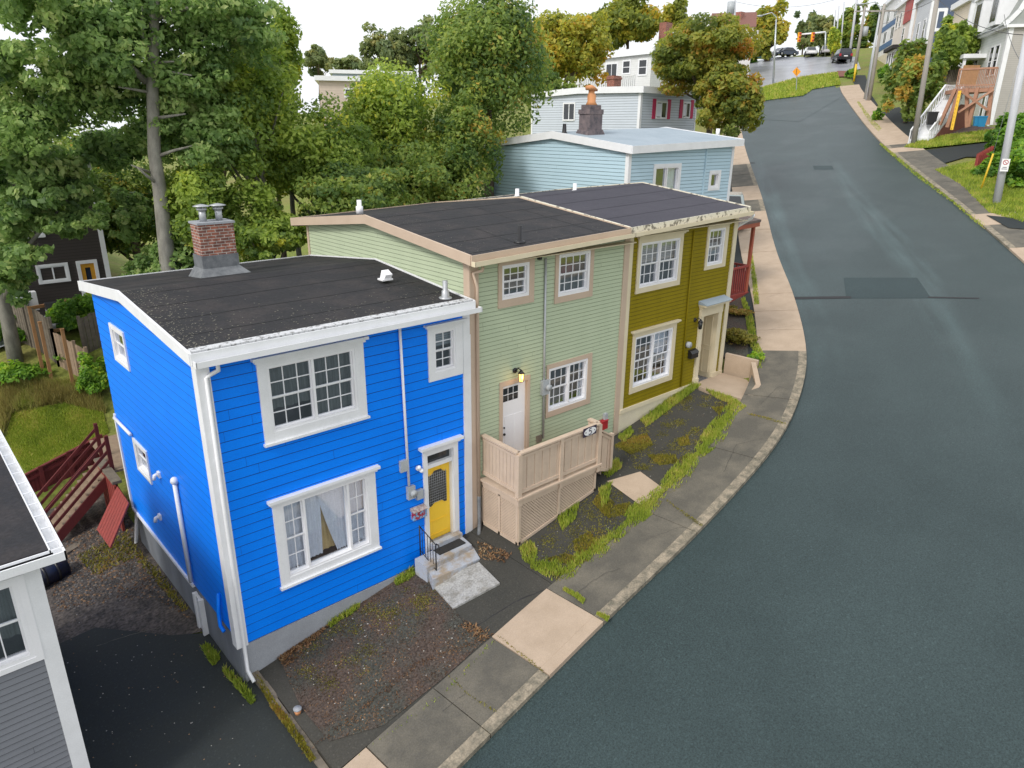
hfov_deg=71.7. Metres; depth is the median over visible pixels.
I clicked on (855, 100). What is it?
sidewalk
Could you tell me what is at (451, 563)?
front steps
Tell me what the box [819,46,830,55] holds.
car
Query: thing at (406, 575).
weeds
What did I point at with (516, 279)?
window
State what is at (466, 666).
weeds
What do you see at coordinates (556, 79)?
maple tree
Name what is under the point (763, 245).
sidewalk
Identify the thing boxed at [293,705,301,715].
flower pot
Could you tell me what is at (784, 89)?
grass
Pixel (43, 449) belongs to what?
grass
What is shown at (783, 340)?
sidewalk
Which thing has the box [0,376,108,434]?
grass
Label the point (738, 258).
front yard
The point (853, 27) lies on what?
utility pole
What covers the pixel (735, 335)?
shrub
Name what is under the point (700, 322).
wall lantern
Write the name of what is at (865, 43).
tree
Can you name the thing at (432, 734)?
sidewalk
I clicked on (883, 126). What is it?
sidewalk
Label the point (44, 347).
fence post
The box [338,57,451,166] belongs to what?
garden tree
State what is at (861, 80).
driveway
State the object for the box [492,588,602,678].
sidewalk
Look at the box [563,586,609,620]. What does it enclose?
grass
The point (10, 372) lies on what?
shrub
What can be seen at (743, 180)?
sidewalk
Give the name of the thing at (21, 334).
shrub
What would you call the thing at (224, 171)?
garden tree
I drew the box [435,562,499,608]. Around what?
concrete slab
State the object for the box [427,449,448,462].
transom window
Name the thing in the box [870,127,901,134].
sidewalk
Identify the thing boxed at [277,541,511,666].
dead leaves
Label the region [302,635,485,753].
dead leaves
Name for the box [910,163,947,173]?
sidewalk
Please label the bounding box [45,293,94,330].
shrub
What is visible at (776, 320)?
sidewalk
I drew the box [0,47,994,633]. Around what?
ground
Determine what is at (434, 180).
garden tree
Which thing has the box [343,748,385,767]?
sidewalk
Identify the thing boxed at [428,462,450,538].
door
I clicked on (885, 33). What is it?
window
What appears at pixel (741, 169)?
sidewalk
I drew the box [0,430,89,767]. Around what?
grey house
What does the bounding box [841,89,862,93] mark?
sidewalk
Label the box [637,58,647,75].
window
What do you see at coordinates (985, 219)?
sidewalk
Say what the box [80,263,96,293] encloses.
door
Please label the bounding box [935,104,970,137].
brown side wall
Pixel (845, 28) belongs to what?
tree
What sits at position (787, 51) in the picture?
car
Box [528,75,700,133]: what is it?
shuttered house
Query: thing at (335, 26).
sky
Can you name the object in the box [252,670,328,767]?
retaining timber
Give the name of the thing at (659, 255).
window
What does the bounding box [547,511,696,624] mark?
sidewalk
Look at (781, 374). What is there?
sidewalk
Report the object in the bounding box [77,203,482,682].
blue house
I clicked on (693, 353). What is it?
mailbox
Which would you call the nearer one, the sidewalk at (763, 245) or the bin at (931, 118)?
the sidewalk at (763, 245)
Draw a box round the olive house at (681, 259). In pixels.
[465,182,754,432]
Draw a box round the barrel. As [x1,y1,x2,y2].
[40,560,70,586]
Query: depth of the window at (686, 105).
45.72 m
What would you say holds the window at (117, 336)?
in the blue house at (294, 435)
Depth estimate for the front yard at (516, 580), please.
15.43 m
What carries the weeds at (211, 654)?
on the driveway at (258, 730)
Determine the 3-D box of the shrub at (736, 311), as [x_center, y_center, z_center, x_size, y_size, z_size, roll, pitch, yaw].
[8.812,-2.815,28.352,0.943,0.815,1.746,-16,26,-39]
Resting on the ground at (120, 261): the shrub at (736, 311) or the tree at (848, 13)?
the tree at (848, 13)
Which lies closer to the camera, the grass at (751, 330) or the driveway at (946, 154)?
the grass at (751, 330)
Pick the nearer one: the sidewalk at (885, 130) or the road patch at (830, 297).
the road patch at (830, 297)
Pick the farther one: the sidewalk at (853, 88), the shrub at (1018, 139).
the sidewalk at (853, 88)
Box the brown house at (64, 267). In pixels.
[4,163,110,315]
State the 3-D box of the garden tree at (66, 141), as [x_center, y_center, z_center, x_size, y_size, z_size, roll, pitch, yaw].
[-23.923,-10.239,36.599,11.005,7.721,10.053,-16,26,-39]
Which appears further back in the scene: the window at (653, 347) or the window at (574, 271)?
the window at (653, 347)
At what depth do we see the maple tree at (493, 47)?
29.30 m
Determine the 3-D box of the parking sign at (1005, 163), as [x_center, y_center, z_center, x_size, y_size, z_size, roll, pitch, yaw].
[24.665,-10.948,35.469,0.340,0.600,0.017,13,23,31]
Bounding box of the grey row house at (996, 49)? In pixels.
[959,0,1023,125]
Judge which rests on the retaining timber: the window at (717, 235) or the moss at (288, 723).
the moss at (288, 723)
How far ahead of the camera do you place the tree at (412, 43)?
97.88 m
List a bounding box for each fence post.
[27,306,43,370]
[37,321,52,377]
[60,328,73,383]
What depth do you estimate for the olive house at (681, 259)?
21.96 m
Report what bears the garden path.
on the front yard at (697, 417)
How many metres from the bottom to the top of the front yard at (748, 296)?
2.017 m
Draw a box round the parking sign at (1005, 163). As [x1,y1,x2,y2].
[1000,159,1010,171]
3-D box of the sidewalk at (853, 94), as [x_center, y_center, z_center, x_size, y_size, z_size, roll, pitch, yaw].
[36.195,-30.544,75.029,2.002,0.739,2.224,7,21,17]
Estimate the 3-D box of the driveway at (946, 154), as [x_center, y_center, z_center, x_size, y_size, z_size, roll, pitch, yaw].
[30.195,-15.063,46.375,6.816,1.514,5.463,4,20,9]
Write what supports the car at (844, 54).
on the cross street at (785, 67)
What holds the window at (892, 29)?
in the blue white row house at (887, 35)
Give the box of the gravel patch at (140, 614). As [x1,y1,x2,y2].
[45,493,201,643]
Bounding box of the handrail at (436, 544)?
[419,525,439,570]
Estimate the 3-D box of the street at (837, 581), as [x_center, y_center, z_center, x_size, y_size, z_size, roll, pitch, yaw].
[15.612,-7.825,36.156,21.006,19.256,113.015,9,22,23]
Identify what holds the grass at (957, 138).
on the grass verge
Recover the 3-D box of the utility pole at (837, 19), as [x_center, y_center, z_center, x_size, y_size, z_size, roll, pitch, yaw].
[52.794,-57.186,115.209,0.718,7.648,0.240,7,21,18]
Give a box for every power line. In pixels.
[939,0,1022,34]
[1004,15,1018,58]
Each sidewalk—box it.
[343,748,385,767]
[367,689,489,767]
[434,638,548,737]
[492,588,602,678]
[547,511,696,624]
[646,446,761,535]
[707,394,797,462]
[731,174,757,186]
[732,164,753,175]
[732,185,761,199]
[733,158,749,164]
[734,149,746,153]
[734,153,747,159]
[735,145,744,148]
[738,219,769,230]
[738,229,772,240]
[739,239,775,252]
[741,251,780,264]
[744,199,765,210]
[744,350,806,400]
[745,264,785,278]
[749,277,792,294]
[750,211,767,219]
[751,293,797,311]
[754,310,802,329]
[756,329,805,350]
[840,84,859,88]
[840,87,860,90]
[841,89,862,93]
[843,92,863,96]
[845,95,867,99]
[847,98,870,102]
[849,101,873,105]
[851,104,876,109]
[854,107,877,112]
[856,112,872,116]
[859,115,888,120]
[862,119,891,125]
[866,123,896,130]
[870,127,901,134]
[874,132,907,140]
[879,137,910,144]
[885,143,907,147]
[888,147,924,152]
[894,150,933,158]
[903,156,943,167]
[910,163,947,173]
[919,173,964,183]
[931,181,973,191]
[943,190,992,202]
[957,201,1010,214]
[971,212,1017,224]
[983,224,1023,237]
[996,234,1023,249]
[1009,247,1023,262]
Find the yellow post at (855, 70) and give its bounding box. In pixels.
[853,64,856,81]
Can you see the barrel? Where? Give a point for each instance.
(54, 573)
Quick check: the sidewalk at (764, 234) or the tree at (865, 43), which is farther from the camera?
the tree at (865, 43)
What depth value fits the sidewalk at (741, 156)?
54.55 m
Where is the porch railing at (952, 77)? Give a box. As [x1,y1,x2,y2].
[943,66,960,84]
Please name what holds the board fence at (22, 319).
on the ground at (120, 261)
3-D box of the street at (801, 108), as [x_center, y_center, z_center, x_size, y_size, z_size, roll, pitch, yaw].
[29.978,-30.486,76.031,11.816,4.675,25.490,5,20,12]
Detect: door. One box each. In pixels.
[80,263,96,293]
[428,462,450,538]
[503,381,524,450]
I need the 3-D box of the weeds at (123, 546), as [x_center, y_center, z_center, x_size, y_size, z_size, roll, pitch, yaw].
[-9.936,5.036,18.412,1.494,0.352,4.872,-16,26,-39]
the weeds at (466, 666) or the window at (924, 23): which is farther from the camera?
the window at (924, 23)
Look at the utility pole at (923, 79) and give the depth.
49.14 m
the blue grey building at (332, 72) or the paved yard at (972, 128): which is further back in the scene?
the blue grey building at (332, 72)
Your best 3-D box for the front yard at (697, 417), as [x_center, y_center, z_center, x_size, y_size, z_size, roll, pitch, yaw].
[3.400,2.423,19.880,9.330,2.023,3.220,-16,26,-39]
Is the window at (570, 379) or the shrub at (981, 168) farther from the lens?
the shrub at (981, 168)
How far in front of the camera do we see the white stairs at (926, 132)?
51.42 m
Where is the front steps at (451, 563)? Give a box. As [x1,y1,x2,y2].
[415,530,479,589]
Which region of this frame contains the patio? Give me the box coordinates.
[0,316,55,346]
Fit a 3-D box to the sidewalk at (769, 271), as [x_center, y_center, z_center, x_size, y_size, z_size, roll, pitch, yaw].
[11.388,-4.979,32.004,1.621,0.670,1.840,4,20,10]
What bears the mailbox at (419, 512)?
attached to the blue house at (294, 435)
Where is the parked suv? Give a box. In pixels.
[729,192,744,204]
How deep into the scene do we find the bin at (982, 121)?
47.60 m
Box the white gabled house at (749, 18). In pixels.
[711,11,758,74]
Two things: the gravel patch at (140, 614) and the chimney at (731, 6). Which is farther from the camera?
the chimney at (731, 6)
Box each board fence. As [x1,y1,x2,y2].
[12,298,59,366]
[51,328,87,376]
[76,312,101,352]
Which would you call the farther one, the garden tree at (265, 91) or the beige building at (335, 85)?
the beige building at (335, 85)
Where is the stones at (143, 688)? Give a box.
[67,614,255,765]
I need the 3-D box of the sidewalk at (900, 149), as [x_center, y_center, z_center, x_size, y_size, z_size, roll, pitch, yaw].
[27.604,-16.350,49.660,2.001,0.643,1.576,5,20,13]
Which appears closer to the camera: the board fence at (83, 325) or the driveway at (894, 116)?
the board fence at (83, 325)
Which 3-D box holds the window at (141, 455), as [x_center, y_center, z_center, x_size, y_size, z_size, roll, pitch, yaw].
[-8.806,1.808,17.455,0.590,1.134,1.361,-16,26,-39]
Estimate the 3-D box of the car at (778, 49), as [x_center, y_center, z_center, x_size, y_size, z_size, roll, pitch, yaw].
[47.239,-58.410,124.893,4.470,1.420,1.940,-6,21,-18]
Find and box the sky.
[0,0,886,139]
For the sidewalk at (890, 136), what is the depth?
54.08 m
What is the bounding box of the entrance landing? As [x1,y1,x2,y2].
[697,353,760,402]
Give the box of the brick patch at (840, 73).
[837,71,845,75]
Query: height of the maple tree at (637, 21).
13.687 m
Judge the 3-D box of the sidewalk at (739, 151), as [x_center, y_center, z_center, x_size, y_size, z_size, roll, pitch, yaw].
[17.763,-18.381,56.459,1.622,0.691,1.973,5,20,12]
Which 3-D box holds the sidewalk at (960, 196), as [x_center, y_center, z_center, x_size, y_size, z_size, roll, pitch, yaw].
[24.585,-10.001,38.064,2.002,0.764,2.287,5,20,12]
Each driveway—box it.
[59,627,317,767]
[852,75,877,104]
[883,107,919,137]
[926,143,1023,162]
[987,215,1023,228]
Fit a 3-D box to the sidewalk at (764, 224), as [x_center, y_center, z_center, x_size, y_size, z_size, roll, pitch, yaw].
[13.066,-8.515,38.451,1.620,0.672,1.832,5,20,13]
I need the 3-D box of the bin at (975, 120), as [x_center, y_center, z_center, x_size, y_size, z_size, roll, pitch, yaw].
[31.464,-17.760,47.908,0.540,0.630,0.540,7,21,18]
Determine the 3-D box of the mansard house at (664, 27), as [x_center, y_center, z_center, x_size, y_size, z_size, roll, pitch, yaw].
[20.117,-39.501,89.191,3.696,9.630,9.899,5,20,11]
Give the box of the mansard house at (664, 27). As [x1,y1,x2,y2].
[658,22,673,40]
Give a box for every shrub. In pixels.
[0,315,26,341]
[0,359,55,384]
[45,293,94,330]
[75,351,109,394]
[725,327,760,345]
[728,305,754,315]
[747,350,764,361]
[844,68,857,77]
[871,108,884,119]
[877,63,889,81]
[971,151,1001,176]
[984,112,1023,152]
[995,147,1023,186]
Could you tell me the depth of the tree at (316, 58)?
105.20 m
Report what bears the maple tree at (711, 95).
on the front yard at (738, 258)
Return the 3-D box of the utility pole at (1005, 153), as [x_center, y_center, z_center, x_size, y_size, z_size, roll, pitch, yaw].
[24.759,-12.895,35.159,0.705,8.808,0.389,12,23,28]
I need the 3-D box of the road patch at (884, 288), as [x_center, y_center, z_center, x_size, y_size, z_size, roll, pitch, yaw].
[15.181,-3.918,28.858,2.986,0.624,2.353,8,21,19]
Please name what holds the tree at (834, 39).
on the ground at (120, 261)
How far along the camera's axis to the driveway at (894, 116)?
59.14 m
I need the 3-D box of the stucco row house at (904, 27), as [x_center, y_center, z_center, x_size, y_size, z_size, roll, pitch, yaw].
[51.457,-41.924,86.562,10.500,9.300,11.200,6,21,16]
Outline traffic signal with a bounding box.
[797,31,825,55]
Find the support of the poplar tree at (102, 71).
on the ground at (120, 261)
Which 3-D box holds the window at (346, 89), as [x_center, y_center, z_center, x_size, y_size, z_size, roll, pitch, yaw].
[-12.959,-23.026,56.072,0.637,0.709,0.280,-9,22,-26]
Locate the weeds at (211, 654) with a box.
[199,641,255,704]
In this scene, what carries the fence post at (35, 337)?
on the ground at (120, 261)
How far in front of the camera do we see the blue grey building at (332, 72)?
73.44 m
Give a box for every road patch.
[794,296,850,298]
[813,166,833,169]
[844,278,928,297]
[928,296,978,298]
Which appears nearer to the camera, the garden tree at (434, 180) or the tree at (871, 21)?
the garden tree at (434, 180)
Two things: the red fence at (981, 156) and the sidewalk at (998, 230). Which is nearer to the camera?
the sidewalk at (998, 230)
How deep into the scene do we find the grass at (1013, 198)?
38.07 m
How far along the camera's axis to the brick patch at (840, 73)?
92.30 m
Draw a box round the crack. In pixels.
[471,589,544,628]
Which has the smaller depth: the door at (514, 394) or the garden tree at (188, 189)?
the door at (514, 394)
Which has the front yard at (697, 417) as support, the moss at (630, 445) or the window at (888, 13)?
the moss at (630, 445)
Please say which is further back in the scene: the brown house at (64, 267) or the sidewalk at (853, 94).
the sidewalk at (853, 94)
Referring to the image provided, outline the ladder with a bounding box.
[950,91,961,129]
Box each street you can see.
[461,87,1023,767]
[749,57,860,86]
[762,86,842,120]
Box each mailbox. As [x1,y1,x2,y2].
[410,503,427,520]
[599,419,608,429]
[688,348,698,358]
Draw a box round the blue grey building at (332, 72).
[329,69,412,84]
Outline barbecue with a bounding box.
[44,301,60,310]
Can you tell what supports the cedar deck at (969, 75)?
on the grass verge
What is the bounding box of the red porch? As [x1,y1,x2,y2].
[729,216,760,302]
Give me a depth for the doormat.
17.37 m
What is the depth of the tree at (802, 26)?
148.05 m
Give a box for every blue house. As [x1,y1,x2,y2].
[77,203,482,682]
[484,85,744,200]
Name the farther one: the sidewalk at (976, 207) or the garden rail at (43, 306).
the sidewalk at (976, 207)
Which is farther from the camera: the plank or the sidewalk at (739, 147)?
the sidewalk at (739, 147)
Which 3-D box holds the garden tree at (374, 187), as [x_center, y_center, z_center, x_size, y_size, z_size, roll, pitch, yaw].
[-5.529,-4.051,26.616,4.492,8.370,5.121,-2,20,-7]
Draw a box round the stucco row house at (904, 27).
[883,0,917,68]
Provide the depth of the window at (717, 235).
22.65 m
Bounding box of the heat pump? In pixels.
[16,290,39,309]
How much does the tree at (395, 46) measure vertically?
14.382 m
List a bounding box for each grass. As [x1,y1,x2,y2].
[0,376,108,434]
[6,400,108,472]
[519,381,735,564]
[530,397,746,579]
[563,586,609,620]
[741,253,762,367]
[761,71,840,99]
[857,102,986,228]
[904,128,994,147]
[935,160,1023,221]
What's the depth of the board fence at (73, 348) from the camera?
25.09 m
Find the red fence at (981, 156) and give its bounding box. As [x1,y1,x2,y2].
[974,146,993,165]
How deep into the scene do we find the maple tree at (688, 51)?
40.49 m
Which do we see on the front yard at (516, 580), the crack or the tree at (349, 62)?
the crack
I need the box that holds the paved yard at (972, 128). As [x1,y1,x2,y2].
[950,125,994,133]
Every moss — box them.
[256,675,315,761]
[293,585,437,691]
[531,400,738,580]
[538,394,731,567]
[545,405,723,564]
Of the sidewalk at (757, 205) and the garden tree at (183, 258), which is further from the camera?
the sidewalk at (757, 205)
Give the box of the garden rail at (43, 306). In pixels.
[31,296,91,332]
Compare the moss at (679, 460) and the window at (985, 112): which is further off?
the window at (985, 112)
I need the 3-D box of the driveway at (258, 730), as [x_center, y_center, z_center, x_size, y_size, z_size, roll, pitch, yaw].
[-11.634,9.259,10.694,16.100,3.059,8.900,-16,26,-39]
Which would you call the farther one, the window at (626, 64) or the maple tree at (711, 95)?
the window at (626, 64)
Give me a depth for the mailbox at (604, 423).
20.74 m
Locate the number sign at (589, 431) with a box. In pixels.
[583,424,596,437]
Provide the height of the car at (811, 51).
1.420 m
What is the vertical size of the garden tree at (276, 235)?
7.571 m
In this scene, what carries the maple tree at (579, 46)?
on the ground at (120, 261)
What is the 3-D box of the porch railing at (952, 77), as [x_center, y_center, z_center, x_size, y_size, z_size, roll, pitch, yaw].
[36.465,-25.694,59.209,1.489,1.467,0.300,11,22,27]
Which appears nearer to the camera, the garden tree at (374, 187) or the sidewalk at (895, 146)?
the garden tree at (374, 187)
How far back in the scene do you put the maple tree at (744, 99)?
39.53 m
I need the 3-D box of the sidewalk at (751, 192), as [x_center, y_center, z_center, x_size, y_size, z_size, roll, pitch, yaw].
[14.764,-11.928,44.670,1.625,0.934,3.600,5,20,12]
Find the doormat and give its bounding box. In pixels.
[433,538,465,554]
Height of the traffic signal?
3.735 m
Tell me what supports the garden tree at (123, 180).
on the ground at (120, 261)
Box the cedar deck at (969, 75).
[938,65,998,127]
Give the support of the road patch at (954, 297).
on the street at (837, 581)
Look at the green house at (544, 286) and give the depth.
18.39 m
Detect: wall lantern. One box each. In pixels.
[513,368,524,382]
[693,318,702,329]
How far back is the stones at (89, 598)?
18.54 m
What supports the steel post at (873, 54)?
on the ground at (120, 261)
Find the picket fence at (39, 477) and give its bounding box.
[25,434,102,492]
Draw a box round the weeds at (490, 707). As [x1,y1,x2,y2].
[448,413,785,709]
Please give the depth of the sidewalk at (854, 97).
73.11 m
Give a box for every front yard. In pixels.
[259,532,550,767]
[471,389,734,583]
[723,261,756,358]
[730,187,741,262]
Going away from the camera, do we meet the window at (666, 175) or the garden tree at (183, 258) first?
the garden tree at (183, 258)
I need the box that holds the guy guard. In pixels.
[981,66,1017,187]
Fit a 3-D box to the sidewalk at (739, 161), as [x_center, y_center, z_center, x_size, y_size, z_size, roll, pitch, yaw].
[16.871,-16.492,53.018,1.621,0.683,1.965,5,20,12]
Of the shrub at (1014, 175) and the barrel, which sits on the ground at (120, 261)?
the shrub at (1014, 175)
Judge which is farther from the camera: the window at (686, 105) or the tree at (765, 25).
the tree at (765, 25)
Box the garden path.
[608,472,662,502]
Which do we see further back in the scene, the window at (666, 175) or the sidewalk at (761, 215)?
the sidewalk at (761, 215)
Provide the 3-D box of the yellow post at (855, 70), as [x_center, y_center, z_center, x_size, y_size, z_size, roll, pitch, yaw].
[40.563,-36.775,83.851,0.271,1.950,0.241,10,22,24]
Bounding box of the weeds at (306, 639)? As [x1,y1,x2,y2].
[279,626,324,661]
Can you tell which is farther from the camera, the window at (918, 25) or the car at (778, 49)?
the car at (778, 49)
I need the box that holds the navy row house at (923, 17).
[897,0,958,61]
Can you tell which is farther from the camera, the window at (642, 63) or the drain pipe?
the window at (642, 63)
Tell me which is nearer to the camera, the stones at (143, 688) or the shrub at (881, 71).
the stones at (143, 688)
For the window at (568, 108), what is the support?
in the shuttered house at (630, 107)
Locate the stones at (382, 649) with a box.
[290,592,484,721]
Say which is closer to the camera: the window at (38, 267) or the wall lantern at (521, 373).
the wall lantern at (521, 373)
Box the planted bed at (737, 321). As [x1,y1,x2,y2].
[723,297,747,356]
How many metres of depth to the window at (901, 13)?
88.40 m
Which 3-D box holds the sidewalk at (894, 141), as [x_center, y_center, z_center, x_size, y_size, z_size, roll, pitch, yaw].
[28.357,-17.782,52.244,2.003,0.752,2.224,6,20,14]
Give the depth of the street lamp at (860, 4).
69.87 m
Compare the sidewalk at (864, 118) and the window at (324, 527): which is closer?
the window at (324, 527)
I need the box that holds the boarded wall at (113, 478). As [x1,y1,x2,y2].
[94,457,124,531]
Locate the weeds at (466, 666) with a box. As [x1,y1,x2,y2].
[359,249,754,754]
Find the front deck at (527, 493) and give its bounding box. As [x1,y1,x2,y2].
[480,418,613,545]
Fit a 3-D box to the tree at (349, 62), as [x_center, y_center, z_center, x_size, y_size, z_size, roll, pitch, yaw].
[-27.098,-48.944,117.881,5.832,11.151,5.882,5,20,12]
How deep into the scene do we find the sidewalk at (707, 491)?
18.48 m
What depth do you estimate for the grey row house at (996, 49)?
52.89 m
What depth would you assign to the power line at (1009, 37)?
43.69 m
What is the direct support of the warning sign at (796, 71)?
on the grass verge
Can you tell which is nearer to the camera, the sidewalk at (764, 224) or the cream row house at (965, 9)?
the sidewalk at (764, 224)
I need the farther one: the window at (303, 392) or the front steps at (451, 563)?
the front steps at (451, 563)
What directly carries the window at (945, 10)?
in the navy row house at (923, 17)
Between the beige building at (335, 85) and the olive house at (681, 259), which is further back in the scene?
the beige building at (335, 85)
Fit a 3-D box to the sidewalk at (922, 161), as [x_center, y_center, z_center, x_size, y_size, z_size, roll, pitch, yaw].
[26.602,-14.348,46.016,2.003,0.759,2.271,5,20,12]
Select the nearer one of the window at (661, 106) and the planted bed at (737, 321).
the planted bed at (737, 321)
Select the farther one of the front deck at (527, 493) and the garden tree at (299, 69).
the garden tree at (299, 69)
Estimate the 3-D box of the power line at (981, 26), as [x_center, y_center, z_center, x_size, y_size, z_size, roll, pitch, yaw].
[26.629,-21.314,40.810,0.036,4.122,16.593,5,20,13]
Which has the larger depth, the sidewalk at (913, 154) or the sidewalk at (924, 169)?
the sidewalk at (913, 154)
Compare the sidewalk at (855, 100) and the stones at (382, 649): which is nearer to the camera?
the stones at (382, 649)
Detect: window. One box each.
[0,574,44,676]
[35,262,70,284]
[108,322,130,371]
[132,437,152,484]
[250,335,369,447]
[266,464,381,590]
[344,88,351,97]
[423,317,467,382]
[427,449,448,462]
[498,258,534,308]
[545,352,592,417]
[554,249,594,303]
[562,102,575,120]
[605,62,617,75]
[622,60,630,74]
[629,319,681,394]
[635,229,688,293]
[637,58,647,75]
[652,163,681,189]
[655,101,667,118]
[682,102,690,117]
[704,223,731,270]
[708,170,721,190]
[882,31,886,44]
[886,9,890,23]
[889,25,894,39]
[895,15,898,29]
[898,12,902,27]
[900,27,904,42]
[915,22,920,41]
[921,18,926,38]
[934,8,947,31]
[978,94,985,115]
[983,95,988,115]
[984,46,994,76]
[991,44,1000,75]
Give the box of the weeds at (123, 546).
[77,530,187,611]
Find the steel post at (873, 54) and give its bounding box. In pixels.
[865,6,881,99]
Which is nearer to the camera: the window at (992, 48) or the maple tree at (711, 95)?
the maple tree at (711, 95)
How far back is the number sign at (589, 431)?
18.05 m
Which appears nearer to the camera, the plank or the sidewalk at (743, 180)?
the plank
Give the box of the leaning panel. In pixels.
[97,486,129,547]
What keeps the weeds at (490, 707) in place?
on the sidewalk at (505, 683)
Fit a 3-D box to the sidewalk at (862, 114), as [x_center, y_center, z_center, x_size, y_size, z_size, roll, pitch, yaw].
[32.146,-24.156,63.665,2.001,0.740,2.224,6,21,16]
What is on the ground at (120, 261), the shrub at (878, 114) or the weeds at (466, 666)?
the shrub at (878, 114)
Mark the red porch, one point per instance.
(738, 291)
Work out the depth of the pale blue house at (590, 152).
29.40 m
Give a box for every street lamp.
[757,12,776,82]
[856,1,879,98]
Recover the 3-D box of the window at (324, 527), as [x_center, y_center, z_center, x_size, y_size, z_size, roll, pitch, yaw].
[-4.082,2.980,15.396,2.552,2.127,0.680,-16,26,-39]
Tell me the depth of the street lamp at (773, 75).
91.69 m
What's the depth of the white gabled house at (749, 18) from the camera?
103.44 m
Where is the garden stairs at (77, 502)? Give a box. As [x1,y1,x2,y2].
[36,423,123,541]
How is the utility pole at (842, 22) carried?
on the ground at (120, 261)
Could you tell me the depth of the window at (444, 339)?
16.22 m
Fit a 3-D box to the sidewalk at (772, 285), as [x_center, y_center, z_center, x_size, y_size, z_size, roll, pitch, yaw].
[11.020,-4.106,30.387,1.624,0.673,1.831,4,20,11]
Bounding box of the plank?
[65,541,79,553]
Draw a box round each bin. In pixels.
[926,112,938,124]
[973,116,978,125]
[976,116,987,126]
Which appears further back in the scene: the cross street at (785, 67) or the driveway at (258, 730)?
the cross street at (785, 67)
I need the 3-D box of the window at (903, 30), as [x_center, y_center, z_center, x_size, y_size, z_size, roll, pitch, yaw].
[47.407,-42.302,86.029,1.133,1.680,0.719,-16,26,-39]
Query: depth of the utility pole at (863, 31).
91.06 m
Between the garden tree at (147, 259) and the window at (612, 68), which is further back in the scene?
the window at (612, 68)
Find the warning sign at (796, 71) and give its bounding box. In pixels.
[792,67,800,89]
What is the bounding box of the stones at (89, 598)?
[51,512,190,619]
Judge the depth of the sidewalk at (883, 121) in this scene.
59.79 m
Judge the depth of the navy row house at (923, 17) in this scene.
76.21 m
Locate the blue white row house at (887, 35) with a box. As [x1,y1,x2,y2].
[878,0,901,63]
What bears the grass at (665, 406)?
on the front yard at (697, 417)
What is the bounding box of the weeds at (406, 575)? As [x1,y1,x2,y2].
[327,564,414,627]
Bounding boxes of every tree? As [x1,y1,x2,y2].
[0,0,288,271]
[0,124,152,363]
[22,111,135,177]
[91,130,181,265]
[118,240,178,275]
[127,60,297,179]
[144,241,194,272]
[147,144,283,262]
[198,33,301,190]
[235,207,307,261]
[241,90,382,215]
[243,21,304,257]
[270,0,302,255]
[289,160,421,216]
[303,44,334,107]
[331,54,365,69]
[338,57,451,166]
[358,21,417,72]
[369,128,493,204]
[387,14,439,122]
[409,0,556,196]
[427,80,507,185]
[518,68,576,104]
[531,8,614,87]
[587,0,662,50]
[650,11,766,133]
[660,0,689,28]
[690,59,764,122]
[695,72,765,137]
[753,0,790,60]
[793,10,820,54]
[806,14,836,51]
[826,26,842,58]
[836,20,855,47]
[839,0,868,48]
[846,37,872,48]
[856,2,885,47]
[880,37,949,122]
[932,14,980,100]
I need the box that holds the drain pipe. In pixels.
[134,514,138,542]
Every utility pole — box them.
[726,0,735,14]
[834,6,839,54]
[840,2,844,48]
[847,0,857,62]
[853,6,870,67]
[867,4,895,100]
[911,0,938,143]
[992,35,1023,203]
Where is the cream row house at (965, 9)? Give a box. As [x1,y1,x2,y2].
[942,0,980,98]
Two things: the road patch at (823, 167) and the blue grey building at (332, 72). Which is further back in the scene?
the blue grey building at (332, 72)
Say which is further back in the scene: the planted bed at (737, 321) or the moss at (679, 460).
the planted bed at (737, 321)
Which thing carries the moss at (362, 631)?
on the soil bed at (430, 666)
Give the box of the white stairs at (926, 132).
[908,84,962,143]
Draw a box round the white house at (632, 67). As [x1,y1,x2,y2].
[562,46,662,88]
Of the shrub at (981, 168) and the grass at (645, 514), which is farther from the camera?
the shrub at (981, 168)
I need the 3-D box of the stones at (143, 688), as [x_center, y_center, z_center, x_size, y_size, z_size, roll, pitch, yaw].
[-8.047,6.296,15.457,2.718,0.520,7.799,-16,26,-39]
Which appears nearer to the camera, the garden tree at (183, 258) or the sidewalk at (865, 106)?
the garden tree at (183, 258)
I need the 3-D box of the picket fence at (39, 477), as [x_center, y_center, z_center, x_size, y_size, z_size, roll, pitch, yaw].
[-14.187,2.931,22.363,2.620,2.194,0.150,-16,26,-39]
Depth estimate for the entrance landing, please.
23.88 m
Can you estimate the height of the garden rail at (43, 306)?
0.732 m
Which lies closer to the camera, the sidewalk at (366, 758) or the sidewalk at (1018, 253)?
the sidewalk at (366, 758)
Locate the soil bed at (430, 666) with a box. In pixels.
[279,575,488,740]
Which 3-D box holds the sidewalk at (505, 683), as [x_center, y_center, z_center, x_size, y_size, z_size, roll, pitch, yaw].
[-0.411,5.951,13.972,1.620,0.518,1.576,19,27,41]
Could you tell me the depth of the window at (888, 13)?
99.25 m
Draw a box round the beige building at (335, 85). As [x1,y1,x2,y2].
[314,75,378,206]
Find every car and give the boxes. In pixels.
[771,48,790,56]
[773,47,798,56]
[803,47,817,56]
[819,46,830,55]
[831,48,852,62]
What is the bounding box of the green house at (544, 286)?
[290,197,636,534]

